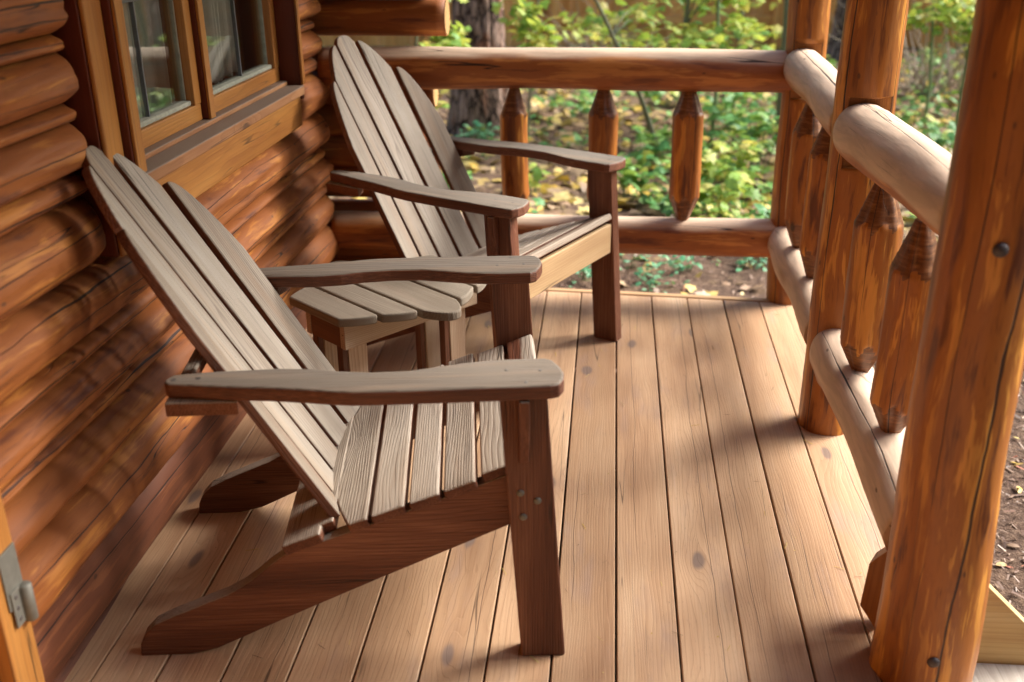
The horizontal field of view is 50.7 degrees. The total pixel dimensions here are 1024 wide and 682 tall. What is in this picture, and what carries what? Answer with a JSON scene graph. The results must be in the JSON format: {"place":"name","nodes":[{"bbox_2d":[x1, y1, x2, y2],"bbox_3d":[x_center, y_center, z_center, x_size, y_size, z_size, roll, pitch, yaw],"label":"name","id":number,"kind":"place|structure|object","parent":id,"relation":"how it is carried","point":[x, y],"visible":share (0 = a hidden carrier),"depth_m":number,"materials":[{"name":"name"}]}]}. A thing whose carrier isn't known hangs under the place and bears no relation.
{"place":"outdoors","nodes":[
{"label":"outdoors","id":0,"kind":"place"},
{"bbox_2d":[0,0,449,681],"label":"log cabin","id":1,"kind":"object","parent":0,"point":[222,112],"visible":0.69,"depth_m":2.33,"materials":[{"name":"brown wood"}]},
{"bbox_2d":[51,0,304,256],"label":"window","id":2,"kind":"structure","parent":1,"relation":"in","point":[189,92],"depth_m":2.73,"materials":[{"name":"brown wood"}]},
{"bbox_2d":[549,326,680,681],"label":"deck framing","id":3,"kind":"object","parent":1,"relation":"attached to","point":[615,507],"depth_m":3.23,"materials":[{"name":"brown wood"}]},
{"bbox_2d":[64,291,884,681],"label":"deck","id":4,"kind":"structure","parent":3,"relation":"on","point":[740,609],"depth_m":2.66,"materials":[{"name":"brown wood"}]},
{"bbox_2d":[82,146,564,655],"bbox_3d":[-0.385,0.071,2.402,0.956,1.038,0.756,-2,24,-2],"label":"adirondack chair","id":5,"kind":"object","parent":4,"relation":"on","point":[342,442],"visible":1,"depth_m":2.27,"materials":[{"name":"brown wood"}]},
{"bbox_2d":[289,255,485,371],"bbox_3d":[-0.343,0.051,3.165,0.509,0.460,0.570,-22,31,-39],"label":"side table","id":6,"kind":"object","parent":4,"relation":"on","point":[346,324],"visible":0.54,"depth_m":2.98,"materials":[{"name":"brown wood"}]},
{"bbox_2d":[326,35,625,346],"bbox_3d":[-0.189,-0.467,3.635,0.940,1.027,0.722,14,28,30],"label":"adirondack chair","id":7,"kind":"object","parent":4,"relation":"on","point":[418,202],"visible":0.78,"depth_m":3.65,"materials":[{"name":"brown wood"}]},
{"bbox_2d":[545,287,770,323],"bbox_3d":[0.234,-0.140,4.322,2.029,0.140,0.032,3,24,9],"label":"deck edge board","id":8,"kind":"object","parent":4,"relation":"attached to","point":[686,296],"visible":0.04,"depth_m":4.23,"materials":[{"name":"brown wood"}]},
{"bbox_2d":[797,0,908,435],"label":"log post","id":9,"kind":"object","parent":4,"relation":"on","point":[871,50],"visible":0.48,"depth_m":2.89,"materials":[{"name":"brown wood"}]},
{"bbox_2d":[768,48,836,343],"bbox_3d":[0.978,-0.483,3.505,0.149,0.783,0.912,1,24,5],"label":"log railing","id":10,"kind":"object","parent":9,"relation":"attached to","point":[810,75],"visible":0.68,"depth_m":3.49,"materials":[{"name":"brown wood"}]},
{"bbox_2d":[860,547,887,626],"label":"wood block","id":11,"kind":"structure","parent":4,"relation":"on","point":[870,599],"depth_m":2.35,"materials":[{"name":"brown wood"}]},
{"bbox_2d":[869,0,1023,681],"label":"log post","id":12,"kind":"object","parent":4,"relation":"on","point":[932,605],"visible":0.99,"depth_m":1.94,"materials":[{"name":"brown wood"}]},
{"bbox_2d":[809,103,951,550],"bbox_3d":[0.882,-0.087,2.520,0.159,0.821,0.948,1,24,5],"label":"log railing","id":13,"kind":"object","parent":12,"relation":"attached to","point":[894,158],"visible":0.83,"depth_m":2.46,"materials":[{"name":"brown wood"}]},
{"bbox_2d":[972,584,1023,681],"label":"porch steps","id":14,"kind":"structure","parent":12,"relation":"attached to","point":[1001,655],"depth_m":2.56,"materials":[{"name":"brown wood"}]},
{"bbox_2d":[322,0,1023,616],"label":"ground","id":15,"kind":"structure","parent":0,"point":[480,180],"depth_m":5.70,"materials":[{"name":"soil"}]},
{"bbox_2d":[415,0,471,108],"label":"maple sapling","id":16,"kind":"object","parent":15,"relation":"on","point":[455,38],"visible":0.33,"depth_m":6.90,"materials":[{"name":"green plant"}]},
{"bbox_2d":[442,171,473,186],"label":"woodland plant","id":17,"kind":"object","parent":15,"relation":"on","point":[469,173],"visible":0.1,"depth_m":6.59,"materials":[{"name":"green plant"}]},
{"bbox_2d":[455,120,497,138],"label":"fern","id":18,"kind":"object","parent":15,"relation":"on","point":[490,133],"visible":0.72,"depth_m":7.96,"materials":[{"name":"green plant"}]},
{"bbox_2d":[447,0,508,137],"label":"pine tree","id":19,"kind":"object","parent":15,"relation":"on","point":[468,107],"visible":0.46,"depth_m":8.16,"materials":[{"name":"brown plant"}]},
{"bbox_2d":[490,0,563,131],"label":"maple sapling","id":20,"kind":"object","parent":15,"relation":"on","point":[524,11],"visible":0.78,"depth_m":7.33,"materials":[{"name":"green plant"}]},
{"bbox_2d":[528,162,550,193],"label":"woodland plant","id":21,"kind":"object","parent":15,"relation":"on","point":[535,179],"visible":0.47,"depth_m":6.79,"materials":[{"name":"green plant"}]},
{"bbox_2d":[569,265,591,287],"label":"fern","id":22,"kind":"object","parent":15,"relation":"on","point":[585,270],"visible":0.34,"depth_m":5.34,"materials":[{"name":"green plant"}]},
{"bbox_2d":[535,90,634,120],"bbox_3d":[0.570,-1.865,8.686,0.777,0.257,0.501,-7,24,-14],"label":"woodland plant","id":23,"kind":"object","parent":15,"relation":"on","point":[585,108],"visible":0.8,"depth_m":8.67,"materials":[{"name":"green plant"}]},
{"bbox_2d":[532,0,679,47],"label":"dead shrub","id":24,"kind":"object","parent":15,"relation":"on","point":[587,45],"visible":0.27,"depth_m":11.30,"materials":[{"name":"plant"}]},
{"bbox_2d":[619,254,665,268],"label":"fern","id":25,"kind":"object","parent":15,"relation":"on","point":[643,257],"visible":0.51,"depth_m":5.55,"materials":[{"name":"green plant"}]},
{"bbox_2d":[617,153,670,201],"bbox_3d":[0.767,-0.996,6.691,0.558,0.294,0.476,19,31,38],"label":"woodland plant","id":26,"kind":"object","parent":15,"relation":"on","point":[632,176],"visible":0.75,"depth_m":6.67,"materials":[{"name":"green plant"}]},
{"bbox_2d":[586,0,705,145],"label":"maple sapling","id":27,"kind":"object","parent":15,"relation":"on","point":[658,40],"visible":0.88,"depth_m":7.64,"materials":[{"name":"green plant"}]},
{"bbox_2d":[319,0,974,48],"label":"board fence","id":28,"kind":"object","parent":15,"relation":"on","point":[766,14],"visible":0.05,"depth_m":12.07,"materials":[{"name":"brown wood"}]},
{"bbox_2d":[622,125,671,167],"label":"woodland plant","id":29,"kind":"object","parent":15,"relation":"on","point":[663,145],"visible":0.84,"depth_m":7.36,"materials":[{"name":"green plant"}]},
{"bbox_2d":[620,262,689,292],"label":"fern","id":30,"kind":"object","parent":15,"relation":"on","point":[650,282],"visible":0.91,"depth_m":5.34,"materials":[{"name":"green plant"}]},
{"bbox_2d":[558,0,770,97],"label":"maple sapling","id":31,"kind":"object","parent":15,"relation":"on","point":[581,23],"visible":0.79,"depth_m":7.93,"materials":[{"name":"green plant"}]},
{"bbox_2d":[628,91,710,110],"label":"woodland plant","id":32,"kind":"object","parent":15,"relation":"on","point":[673,94],"visible":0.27,"depth_m":9.05,"materials":[{"name":"green plant"}]},
{"bbox_2d":[328,44,1023,587],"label":"leaf litter","id":33,"kind":"object","parent":15,"relation":"on","point":[554,190],"visible":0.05,"depth_m":7.48,"materials":[{"name":"plant"}]},
{"bbox_2d":[638,170,719,214],"bbox_3d":[1.001,-0.829,6.357,0.518,0.283,0.580,1,24,5],"label":"woodland plant","id":34,"kind":"object","parent":15,"relation":"on","point":[660,201],"visible":0.32,"depth_m":6.32,"materials":[{"name":"green plant"}]},
{"bbox_2d":[659,255,720,273],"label":"fern","id":35,"kind":"object","parent":15,"relation":"on","point":[682,258],"visible":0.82,"depth_m":5.52,"materials":[{"name":"green plant"}]},
{"bbox_2d":[436,42,964,218],"bbox_3d":[1.823,-1.963,8.953,5.627,0.233,6.614,1,24,5],"label":"ground cover","id":36,"kind":"object","parent":15,"relation":"on","point":[905,118],"visible":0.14,"depth_m":8.03,"materials":[{"name":"green plant"}]},
{"bbox_2d":[677,0,752,142],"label":"maple sapling","id":37,"kind":"object","parent":15,"relation":"on","point":[700,39],"visible":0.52,"depth_m":7.77,"materials":[{"name":"green plant"}]},
{"bbox_2d":[697,92,750,142],"bbox_3d":[1.526,-1.654,7.918,0.470,0.506,0.655,-9,25,-18],"label":"woodland plant","id":38,"kind":"object","parent":15,"relation":"on","point":[729,100],"visible":0.62,"depth_m":7.83,"materials":[{"name":"green plant"}]},
{"bbox_2d":[696,169,761,217],"bbox_3d":[1.177,-0.753,6.055,0.468,0.363,0.418,1,24,5],"label":"woodland plant","id":39,"kind":"object","parent":15,"relation":"on","point":[734,181],"visible":0.74,"depth_m":6.08,"materials":[{"name":"green plant"}]},
{"bbox_2d":[700,140,765,204],"bbox_3d":[1.250,-1.015,6.544,0.569,0.454,0.619,1,24,5],"label":"woodland plant","id":40,"kind":"object","parent":15,"relation":"on","point":[711,164],"visible":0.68,"depth_m":6.49,"materials":[{"name":"green plant"}]},
{"bbox_2d":[697,0,782,111],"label":"maple sapling","id":41,"kind":"object","parent":15,"relation":"on","point":[742,6],"visible":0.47,"depth_m":8.06,"materials":[{"name":"green plant"}]},
{"bbox_2d":[714,95,779,173],"bbox_3d":[1.562,-1.367,7.219,0.676,0.534,0.560,-12,26,-25],"label":"woodland plant","id":42,"kind":"object","parent":15,"relation":"on","point":[752,133],"visible":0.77,"depth_m":7.15,"materials":[{"name":"green plant"}]},
{"bbox_2d":[753,203,770,218],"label":"woodland plant","id":43,"kind":"object","parent":15,"relation":"on","point":[763,211],"visible":0.13,"depth_m":5.79,"materials":[{"name":"green plant"}]},
{"bbox_2d":[737,0,788,142],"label":"maple sapling","id":44,"kind":"object","parent":15,"relation":"on","point":[783,47],"visible":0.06,"depth_m":7.46,"materials":[{"name":"green plant"}]},
{"bbox_2d":[759,124,777,134],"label":"woodland plant","id":45,"kind":"object","parent":15,"relation":"on","point":[774,127],"visible":0.06,"depth_m":7.00,"materials":[{"name":"green plant"}]},
{"bbox_2d":[766,0,830,304],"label":"log post","id":46,"kind":"object","parent":15,"relation":"on","point":[808,24],"visible":0.3,"depth_m":3.84,"materials":[{"name":"brown wood"}]},
{"bbox_2d":[317,46,792,257],"bbox_3d":[0.161,-0.699,4.037,1.716,0.782,0.158,1,24,5],"label":"log railing","id":47,"kind":"object","parent":46,"relation":"attached to","point":[689,73],"visible":0.71,"depth_m":3.91,"materials":[{"name":"brown wood"}]},
{"bbox_2d":[826,0,845,62],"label":"pine tree","id":48,"kind":"object","parent":15,"relation":"on","point":[833,49],"visible":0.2,"depth_m":11.03,"materials":[{"name":"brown plant"}]},
{"bbox_2d":[828,1,973,97],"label":"dead shrub","id":49,"kind":"object","parent":15,"relation":"on","point":[951,72],"visible":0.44,"depth_m":9.44,"materials":[{"name":"brown plant"}]},
{"bbox_2d":[895,106,945,110],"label":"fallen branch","id":50,"kind":"object","parent":15,"relation":"on","point":[899,108],"visible":0.24,"depth_m":8.97,"materials":[{"name":"beige wood"}]},
{"bbox_2d":[918,122,956,153],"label":"woodland plant","id":51,"kind":"object","parent":15,"relation":"on","point":[944,140],"visible":0.58,"depth_m":7.19,"materials":[{"name":"green plant"}]},
{"bbox_2d":[906,0,975,131],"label":"maple sapling","id":52,"kind":"object","parent":15,"relation":"on","point":[918,21],"visible":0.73,"depth_m":7.68,"materials":[{"name":"green plant"}]},
{"bbox_2d":[920,0,972,126],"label":"maple sapling","id":53,"kind":"object","parent":15,"relation":"on","point":[926,30],"visible":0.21,"depth_m":8.15,"materials":[{"name":"green plant"}]},
{"bbox_2d":[735,257,766,271],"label":"fern","id":54,"kind":"object","parent":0,"point":[759,265],"visible":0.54,"depth_m":5.53,"materials":[{"name":"green plant"}]}
]}

